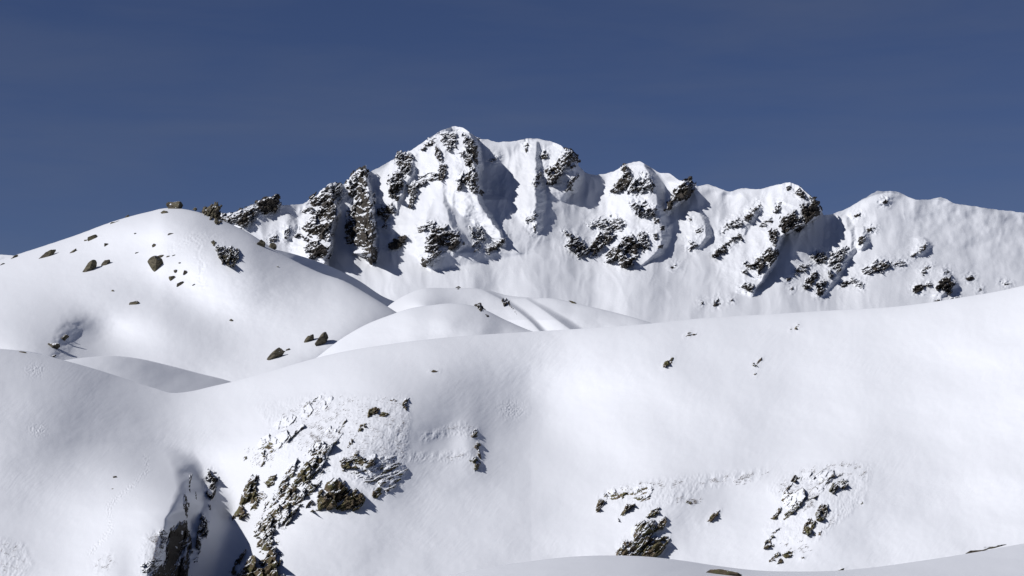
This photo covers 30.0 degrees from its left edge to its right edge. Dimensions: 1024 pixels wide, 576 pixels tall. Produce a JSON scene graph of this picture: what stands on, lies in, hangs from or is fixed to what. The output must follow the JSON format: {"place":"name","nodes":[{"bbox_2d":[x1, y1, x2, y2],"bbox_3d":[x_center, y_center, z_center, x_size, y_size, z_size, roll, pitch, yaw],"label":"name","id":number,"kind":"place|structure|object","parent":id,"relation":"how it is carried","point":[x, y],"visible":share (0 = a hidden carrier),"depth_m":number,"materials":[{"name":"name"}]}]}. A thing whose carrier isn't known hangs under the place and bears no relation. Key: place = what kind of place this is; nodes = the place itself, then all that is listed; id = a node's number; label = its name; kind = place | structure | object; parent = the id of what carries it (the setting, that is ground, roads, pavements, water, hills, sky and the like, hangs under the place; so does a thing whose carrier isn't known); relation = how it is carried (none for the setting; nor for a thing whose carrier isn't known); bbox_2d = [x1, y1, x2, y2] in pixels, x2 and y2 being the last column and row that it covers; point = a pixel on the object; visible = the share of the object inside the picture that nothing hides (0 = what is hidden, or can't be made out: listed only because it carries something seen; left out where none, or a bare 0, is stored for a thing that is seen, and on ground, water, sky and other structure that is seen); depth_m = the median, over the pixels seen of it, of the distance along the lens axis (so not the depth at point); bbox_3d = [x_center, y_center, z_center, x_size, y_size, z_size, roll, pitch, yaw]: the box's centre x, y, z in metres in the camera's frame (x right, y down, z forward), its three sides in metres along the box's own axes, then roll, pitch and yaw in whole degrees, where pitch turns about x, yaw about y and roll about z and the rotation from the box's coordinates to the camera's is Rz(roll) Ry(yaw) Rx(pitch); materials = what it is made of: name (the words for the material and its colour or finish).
{"place":"outdoors","nodes":[
{"label":"outdoors","id":0,"kind":"place"},
{"bbox_2d":[1,530,168,570],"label":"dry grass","id":1,"kind":"structure","parent":0,"point":[110,558],"depth_m":476.83,"materials":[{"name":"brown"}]},
{"bbox_2d":[65,356,230,392],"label":"snow dome","id":2,"kind":"structure","parent":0,"point":[164,377],"depth_m":902.42,"materials":[{"name":"white"}]},
{"bbox_2d":[0,208,396,381],"bbox_3d":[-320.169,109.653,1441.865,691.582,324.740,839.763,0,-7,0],"label":"hill","id":3,"kind":"structure","parent":0,"point":[261,300],"depth_m":1212.76,"materials":[{"name":"snow"}]},
{"bbox_2d":[39,249,55,258],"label":"boulder","id":4,"kind":"object","parent":3,"relation":"on","point":[48,253],"visible":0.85,"depth_m":1366.60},
{"bbox_2d":[83,260,96,271],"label":"boulder","id":5,"kind":"object","parent":3,"relation":"on","point":[91,265],"visible":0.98,"depth_m":1297.06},
{"bbox_2d":[147,255,162,271],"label":"boulder","id":6,"kind":"object","parent":3,"relation":"on","point":[155,262],"visible":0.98,"depth_m":1266.50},
{"bbox_2d":[168,201,182,208],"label":"boulder","id":7,"kind":"object","parent":3,"relation":"on","point":[177,205],"visible":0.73,"depth_m":1394.06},
{"bbox_2d":[200,202,222,224],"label":"rock outcrop","id":8,"kind":"object","parent":3,"relation":"on","point":[212,211],"visible":1,"depth_m":1366.58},
{"bbox_2d":[214,245,227,261],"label":"rock outcrop","id":9,"kind":"object","parent":3,"relation":"on","point":[221,255],"visible":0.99,"depth_m":1259.28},
{"bbox_2d":[222,246,239,266],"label":"rock outcrop","id":10,"kind":"object","parent":3,"relation":"on","point":[232,253],"visible":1,"depth_m":1247.88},
{"bbox_2d":[267,347,284,359],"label":"boulder","id":11,"kind":"object","parent":3,"relation":"on","point":[277,352],"visible":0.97,"depth_m":1085.80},
{"bbox_2d":[315,332,327,345],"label":"boulder","id":12,"kind":"object","parent":3,"relation":"on","point":[322,339],"visible":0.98,"depth_m":1096.21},
{"bbox_2d":[275,249,393,305],"bbox_3d":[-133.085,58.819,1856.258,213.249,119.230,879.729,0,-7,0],"label":"snow slope","id":13,"kind":"structure","parent":0,"point":[322,268],"depth_m":1647.76,"materials":[{"name":"snow"}]},
{"bbox_2d":[317,303,532,357],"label":"snow dome","id":14,"kind":"structure","parent":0,"point":[434,321],"depth_m":1001.43,"materials":[{"name":"white"}]},
{"bbox_2d":[0,286,1023,575],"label":"snow slope","id":15,"kind":"structure","parent":0,"point":[914,412],"depth_m":557.49,"materials":[{"name":"snow"}]},
{"bbox_2d":[140,558,161,574],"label":"rock outcrop","id":16,"kind":"object","parent":15,"relation":"on","point":[152,564],"visible":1,"depth_m":459.08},
{"bbox_2d":[158,528,168,548],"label":"rock outcrop","id":17,"kind":"object","parent":15,"relation":"on","point":[165,535],"visible":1,"depth_m":482.75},
{"bbox_2d":[149,520,192,575],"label":"rock outcrop","id":18,"kind":"object","parent":15,"relation":"on","point":[179,547],"visible":1,"depth_m":505.60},
{"bbox_2d":[183,494,189,516],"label":"rock outcrop","id":19,"kind":"object","parent":15,"relation":"on","point":[185,505],"visible":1,"depth_m":524.54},
{"bbox_2d":[195,512,209,553],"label":"rock outcrop","id":20,"kind":"object","parent":15,"relation":"on","point":[203,528],"visible":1,"depth_m":537.98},
{"bbox_2d":[204,468,218,499],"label":"rock outcrop","id":21,"kind":"object","parent":15,"relation":"on","point":[213,481],"visible":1,"depth_m":580.48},
{"bbox_2d":[229,549,246,574],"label":"rock outcrop","id":22,"kind":"object","parent":15,"relation":"on","point":[236,562],"visible":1,"depth_m":523.30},
{"bbox_2d":[232,474,258,519],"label":"rock outcrop","id":23,"kind":"object","parent":15,"relation":"on","point":[249,495],"visible":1,"depth_m":566.70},
{"bbox_2d":[235,537,285,575],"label":"rock outcrop","id":24,"kind":"object","parent":15,"relation":"on","point":[249,568],"visible":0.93,"depth_m":504.38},
{"bbox_2d":[257,491,267,500],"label":"rock outcrop","id":25,"kind":"object","parent":15,"relation":"on","point":[263,496],"visible":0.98,"depth_m":561.12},
{"bbox_2d":[256,514,278,546],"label":"rock outcrop","id":26,"kind":"object","parent":15,"relation":"on","point":[267,521],"visible":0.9,"depth_m":531.88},
{"bbox_2d":[265,474,276,486],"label":"rock outcrop","id":27,"kind":"object","parent":15,"relation":"on","point":[270,481],"visible":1,"depth_m":561.90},
{"bbox_2d":[273,475,289,500],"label":"rock outcrop","id":28,"kind":"object","parent":15,"relation":"on","point":[284,479],"visible":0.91,"depth_m":554.48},
{"bbox_2d":[269,492,298,527],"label":"rock outcrop","id":29,"kind":"object","parent":15,"relation":"on","point":[286,505],"visible":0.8,"depth_m":538.83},
{"bbox_2d":[282,490,305,530],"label":"rock outcrop","id":30,"kind":"object","parent":15,"relation":"on","point":[290,516],"visible":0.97,"depth_m":528.44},
{"bbox_2d":[256,393,332,459],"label":"rock outcrop","id":31,"kind":"object","parent":15,"relation":"on","point":[277,441],"visible":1,"depth_m":591.99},
{"bbox_2d":[252,425,342,538],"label":"rock outcrop","id":32,"kind":"object","parent":15,"relation":"on","point":[319,450],"visible":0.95,"depth_m":547.62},
{"bbox_2d":[286,457,321,494],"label":"rock outcrop","id":33,"kind":"object","parent":15,"relation":"on","point":[306,468],"visible":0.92,"depth_m":546.95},
{"bbox_2d":[244,397,405,533],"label":"dry grass","id":34,"kind":"structure","parent":15,"relation":"on","point":[327,441],"depth_m":572.21,"materials":[{"name":"brown"}]},
{"bbox_2d":[311,477,347,511],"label":"rock outcrop","id":35,"kind":"object","parent":15,"relation":"on","point":[336,489],"visible":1,"depth_m":530.22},
{"bbox_2d":[336,488,365,510],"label":"rock outcrop","id":36,"kind":"object","parent":15,"relation":"on","point":[353,498],"visible":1,"depth_m":527.25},
{"bbox_2d":[339,449,374,470],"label":"rock outcrop","id":37,"kind":"object","parent":15,"relation":"on","point":[355,457],"visible":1,"depth_m":546.11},
{"bbox_2d":[367,407,380,416],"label":"rock outcrop","id":38,"kind":"object","parent":15,"relation":"on","point":[373,410],"visible":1,"depth_m":577.32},
{"bbox_2d":[372,486,381,497],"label":"rock outcrop","id":39,"kind":"object","parent":15,"relation":"on","point":[376,493],"visible":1,"depth_m":534.18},
{"bbox_2d":[352,454,407,493],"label":"rock outcrop","id":40,"kind":"object","parent":15,"relation":"on","point":[390,478],"visible":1,"depth_m":543.48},
{"bbox_2d":[472,456,480,470],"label":"rock outcrop","id":41,"kind":"object","parent":15,"relation":"on","point":[474,460],"visible":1,"depth_m":561.20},
{"bbox_2d":[595,492,607,512],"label":"rock outcrop","id":42,"kind":"object","parent":15,"relation":"on","point":[600,502],"visible":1,"depth_m":529.07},
{"bbox_2d":[618,501,634,521],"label":"rock outcrop","id":43,"kind":"object","parent":15,"relation":"on","point":[626,508],"visible":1,"depth_m":517.27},
{"bbox_2d":[606,482,654,500],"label":"rock outcrop","id":44,"kind":"object","parent":15,"relation":"on","point":[646,488],"visible":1,"depth_m":529.94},
{"bbox_2d":[616,519,656,555],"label":"rock outcrop","id":45,"kind":"object","parent":15,"relation":"on","point":[644,531],"visible":0.82,"depth_m":499.41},
{"bbox_2d":[645,507,659,517],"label":"rock outcrop","id":46,"kind":"object","parent":15,"relation":"on","point":[652,514],"visible":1,"depth_m":510.57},
{"bbox_2d":[640,535,670,556],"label":"rock outcrop","id":47,"kind":"object","parent":15,"relation":"on","point":[655,547],"visible":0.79,"depth_m":495.56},
{"bbox_2d":[655,516,667,531],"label":"rock outcrop","id":48,"kind":"object","parent":15,"relation":"on","point":[662,523],"visible":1,"depth_m":505.69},
{"bbox_2d":[621,471,768,504],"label":"dry grass","id":49,"kind":"structure","parent":15,"relation":"on","point":[703,483],"depth_m":529.19,"materials":[{"name":"brown"}]},
{"bbox_2d":[770,506,781,519],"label":"rock outcrop","id":50,"kind":"object","parent":15,"relation":"on","point":[777,512],"visible":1,"depth_m":501.71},
{"bbox_2d":[802,518,815,535],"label":"rock outcrop","id":51,"kind":"object","parent":15,"relation":"on","point":[807,531],"visible":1,"depth_m":486.48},
{"bbox_2d":[781,467,840,516],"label":"rock outcrop","id":52,"kind":"object","parent":15,"relation":"on","point":[787,499],"visible":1,"depth_m":508.36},
{"bbox_2d":[778,462,864,552],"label":"dry grass","id":53,"kind":"structure","parent":15,"relation":"on","point":[812,501],"depth_m":506.10,"materials":[{"name":"brown"}]},
{"bbox_2d":[815,503,828,520],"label":"rock outcrop","id":54,"kind":"object","parent":15,"relation":"on","point":[823,509],"visible":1,"depth_m":492.02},
{"bbox_2d":[828,478,848,493],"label":"rock outcrop","id":55,"kind":"object","parent":15,"relation":"on","point":[833,487],"visible":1,"depth_m":504.91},
{"bbox_2d":[0,126,1023,322],"bbox_3d":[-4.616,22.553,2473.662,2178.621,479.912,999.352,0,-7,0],"label":"mountain","id":56,"kind":"structure","parent":0,"point":[984,247],"depth_m":2339.61,"materials":[{"name":"white"}]},
{"bbox_2d":[220,212,237,223],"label":"rock outcrop","id":57,"kind":"object","parent":56,"relation":"on","point":[229,218],"visible":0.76,"depth_m":2399.94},
{"bbox_2d":[235,204,259,228],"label":"rock outcrop","id":58,"kind":"object","parent":56,"relation":"on","point":[246,217],"visible":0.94,"depth_m":2392.23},
{"bbox_2d":[254,194,281,214],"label":"rock outcrop","id":59,"kind":"object","parent":56,"relation":"on","point":[266,205],"visible":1,"depth_m":2413.16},
{"bbox_2d":[294,182,344,263],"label":"rock outcrop","id":60,"kind":"object","parent":56,"relation":"on","point":[328,206],"visible":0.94,"depth_m":2361.42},
{"bbox_2d":[344,165,378,267],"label":"rock outcrop","id":61,"kind":"object","parent":56,"relation":"on","point":[358,234],"visible":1,"depth_m":2373.02,"materials":[{"name":"stone"}]},
{"bbox_2d":[376,203,396,228],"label":"rock outcrop","id":62,"kind":"object","parent":56,"relation":"on","point":[385,212],"visible":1,"depth_m":2389.70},
{"bbox_2d":[386,169,405,200],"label":"rock outcrop","id":63,"kind":"object","parent":56,"relation":"on","point":[394,178],"visible":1,"depth_m":2423.07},
{"bbox_2d":[388,235,406,249],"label":"rock outcrop","id":64,"kind":"object","parent":56,"relation":"on","point":[398,242],"visible":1,"depth_m":2324.77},
{"bbox_2d":[394,150,413,174],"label":"rock outcrop","id":65,"kind":"object","parent":56,"relation":"on","point":[404,165],"visible":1,"depth_m":2474.30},
{"bbox_2d":[406,180,417,208],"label":"rock outcrop","id":66,"kind":"object","parent":56,"relation":"on","point":[412,192],"visible":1,"depth_m":2405.78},
{"bbox_2d":[411,170,438,187],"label":"rock outcrop","id":67,"kind":"object","parent":56,"relation":"on","point":[432,176],"visible":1,"depth_m":2420.90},
{"bbox_2d":[416,220,436,232],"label":"rock outcrop","id":68,"kind":"object","parent":56,"relation":"on","point":[428,224],"visible":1,"depth_m":2308.13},
{"bbox_2d":[420,137,434,150],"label":"rock outcrop","id":69,"kind":"object","parent":56,"relation":"on","point":[431,142],"visible":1,"depth_m":2490.37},
{"bbox_2d":[434,143,442,162],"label":"rock outcrop","id":70,"kind":"object","parent":56,"relation":"on","point":[437,153],"visible":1,"depth_m":2452.35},
{"bbox_2d":[437,163,446,181],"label":"rock outcrop","id":71,"kind":"object","parent":56,"relation":"on","point":[442,170],"visible":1,"depth_m":2412.62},
{"bbox_2d":[420,224,464,268],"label":"rock outcrop","id":72,"kind":"object","parent":56,"relation":"on","point":[438,237],"visible":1,"depth_m":2260.96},
{"bbox_2d":[437,130,457,151],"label":"rock outcrop","id":73,"kind":"object","parent":56,"relation":"on","point":[449,144],"visible":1,"depth_m":2477.76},
{"bbox_2d":[455,150,479,193],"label":"rock outcrop","id":74,"kind":"object","parent":56,"relation":"on","point":[469,177],"visible":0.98,"depth_m":2378.26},
{"bbox_2d":[461,132,479,164],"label":"rock outcrop","id":75,"kind":"object","parent":56,"relation":"on","point":[471,147],"visible":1,"depth_m":2438.93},
{"bbox_2d":[468,225,486,251],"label":"rock outcrop","id":76,"kind":"object","parent":56,"relation":"on","point":[479,234],"visible":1,"depth_m":2304.36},
{"bbox_2d":[485,236,508,254],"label":"rock outcrop","id":77,"kind":"object","parent":56,"relation":"on","point":[492,247],"visible":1,"depth_m":2292.48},
{"bbox_2d":[525,211,539,223],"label":"rock outcrop","id":78,"kind":"object","parent":56,"relation":"on","point":[529,218],"visible":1,"depth_m":2350.51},
{"bbox_2d":[531,169,542,186],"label":"rock outcrop","id":79,"kind":"object","parent":56,"relation":"on","point":[536,182],"visible":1,"depth_m":2429.12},
{"bbox_2d":[544,147,580,185],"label":"rock outcrop","id":80,"kind":"object","parent":56,"relation":"on","point":[567,157],"visible":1,"depth_m":2451.00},
{"bbox_2d":[564,172,579,190],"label":"rock outcrop","id":81,"kind":"object","parent":56,"relation":"on","point":[570,182],"visible":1,"depth_m":2436.78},
{"bbox_2d":[561,229,589,259],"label":"rock outcrop","id":82,"kind":"object","parent":56,"relation":"on","point":[577,245],"visible":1,"depth_m":2323.94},
{"bbox_2d":[589,230,616,256],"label":"rock outcrop","id":83,"kind":"object","parent":56,"relation":"on","point":[601,240],"visible":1,"depth_m":2346.47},
{"bbox_2d":[587,214,626,232],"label":"rock outcrop","id":84,"kind":"object","parent":56,"relation":"on","point":[615,223],"visible":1,"depth_m":2387.79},
{"bbox_2d":[603,233,639,269],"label":"rock outcrop","id":85,"kind":"object","parent":56,"relation":"on","point":[630,243],"visible":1,"depth_m":2300.05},
{"bbox_2d":[610,163,632,193],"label":"rock outcrop","id":86,"kind":"object","parent":56,"relation":"on","point":[623,182],"visible":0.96,"depth_m":2445.79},
{"bbox_2d":[626,172,659,218],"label":"rock outcrop","id":87,"kind":"object","parent":56,"relation":"on","point":[641,182],"visible":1,"depth_m":2411.73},
{"bbox_2d":[636,231,650,251],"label":"rock outcrop","id":88,"kind":"object","parent":56,"relation":"on","point":[644,245],"visible":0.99,"depth_m":2317.66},
{"bbox_2d":[664,176,695,211],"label":"rock outcrop","id":89,"kind":"object","parent":56,"relation":"on","point":[683,190],"visible":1,"depth_m":2421.63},
{"bbox_2d":[712,233,742,257],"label":"rock outcrop","id":90,"kind":"object","parent":56,"relation":"on","point":[723,249],"visible":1,"depth_m":2328.62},
{"bbox_2d":[720,217,743,232],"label":"rock outcrop","id":91,"kind":"object","parent":56,"relation":"on","point":[734,222],"visible":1,"depth_m":2377.21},
{"bbox_2d":[740,282,754,291],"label":"rock outcrop","id":92,"kind":"object","parent":56,"relation":"on","point":[748,286],"visible":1,"depth_m":2207.26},
{"bbox_2d":[741,201,760,222],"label":"rock outcrop","id":93,"kind":"object","parent":56,"relation":"on","point":[748,216],"visible":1,"depth_m":2391.75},
{"bbox_2d":[741,243,778,277],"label":"rock outcrop","id":94,"kind":"object","parent":56,"relation":"on","point":[768,254],"visible":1,"depth_m":2260.58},
{"bbox_2d":[758,217,772,228],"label":"rock outcrop","id":95,"kind":"object","parent":56,"relation":"on","point":[767,221],"visible":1,"depth_m":2368.96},
{"bbox_2d":[767,227,778,243],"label":"rock outcrop","id":96,"kind":"object","parent":56,"relation":"on","point":[774,236],"visible":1,"depth_m":2317.48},
{"bbox_2d":[777,209,802,234],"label":"rock outcrop","id":97,"kind":"object","parent":56,"relation":"on","point":[787,222],"visible":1,"depth_m":2337.49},
{"bbox_2d":[794,217,806,232],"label":"rock outcrop","id":98,"kind":"object","parent":56,"relation":"on","point":[800,228],"visible":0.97,"depth_m":2360.05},
{"bbox_2d":[795,187,809,199],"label":"rock outcrop","id":99,"kind":"object","parent":56,"relation":"on","point":[799,192],"visible":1,"depth_m":2401.03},
{"bbox_2d":[794,262,813,274],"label":"rock outcrop","id":100,"kind":"object","parent":56,"relation":"on","point":[799,269],"visible":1,"depth_m":2281.78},
{"bbox_2d":[802,270,818,288],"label":"rock outcrop","id":101,"kind":"object","parent":56,"relation":"on","point":[811,278],"visible":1,"depth_m":2246.33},
{"bbox_2d":[799,195,822,222],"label":"rock outcrop","id":102,"kind":"object","parent":56,"relation":"on","point":[810,211],"visible":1,"depth_m":2367.35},
{"bbox_2d":[810,250,827,263],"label":"rock outcrop","id":103,"kind":"object","parent":56,"relation":"on","point":[820,257],"visible":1,"depth_m":2318.07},
{"bbox_2d":[815,279,826,296],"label":"rock outcrop","id":104,"kind":"object","parent":56,"relation":"on","point":[821,287],"visible":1,"depth_m":2231.23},
{"bbox_2d":[828,245,848,277],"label":"rock outcrop","id":105,"kind":"object","parent":56,"relation":"on","point":[838,256],"visible":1,"depth_m":2306.06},
{"bbox_2d":[849,276,864,288],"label":"rock outcrop","id":106,"kind":"object","parent":56,"relation":"on","point":[859,284],"visible":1,"depth_m":2253.07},
{"bbox_2d":[861,259,892,274],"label":"rock outcrop","id":107,"kind":"object","parent":56,"relation":"on","point":[879,266],"visible":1,"depth_m":2286.66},
{"bbox_2d":[890,261,906,266],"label":"rock outcrop","id":108,"kind":"object","parent":56,"relation":"on","point":[897,263],"visible":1,"depth_m":2301.83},
{"bbox_2d":[912,283,924,293],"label":"rock outcrop","id":109,"kind":"object","parent":56,"relation":"on","point":[916,288],"visible":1,"depth_m":2229.78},
{"bbox_2d":[935,275,955,294],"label":"rock outcrop","id":110,"kind":"object","parent":56,"relation":"on","point":[942,284],"visible":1,"depth_m":2235.56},
{"bbox_2d":[0,0,1023,255],"label":"sky","id":111,"kind":"structure","parent":0,"point":[111,110],"materials":[{"name":"blue"}]},
{"bbox_2d":[388,288,650,330],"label":"snow dome","id":112,"kind":"structure","parent":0,"point":[540,314],"depth_m":1205.80,"materials":[{"name":"white"}]},
{"bbox_2d":[447,543,1023,575],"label":"snow field","id":113,"kind":"structure","parent":0,"point":[1006,561],"depth_m":102.30,"materials":[{"name":"snow"}]},
{"bbox_2d":[706,569,741,575],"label":"boulder","id":114,"kind":"object","parent":113,"relation":"on","point":[723,572],"visible":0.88,"depth_m":99.74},
{"bbox_2d":[966,547,989,553],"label":"boulder","id":115,"kind":"object","parent":113,"relation":"on","point":[980,549],"visible":0.84,"depth_m":117.01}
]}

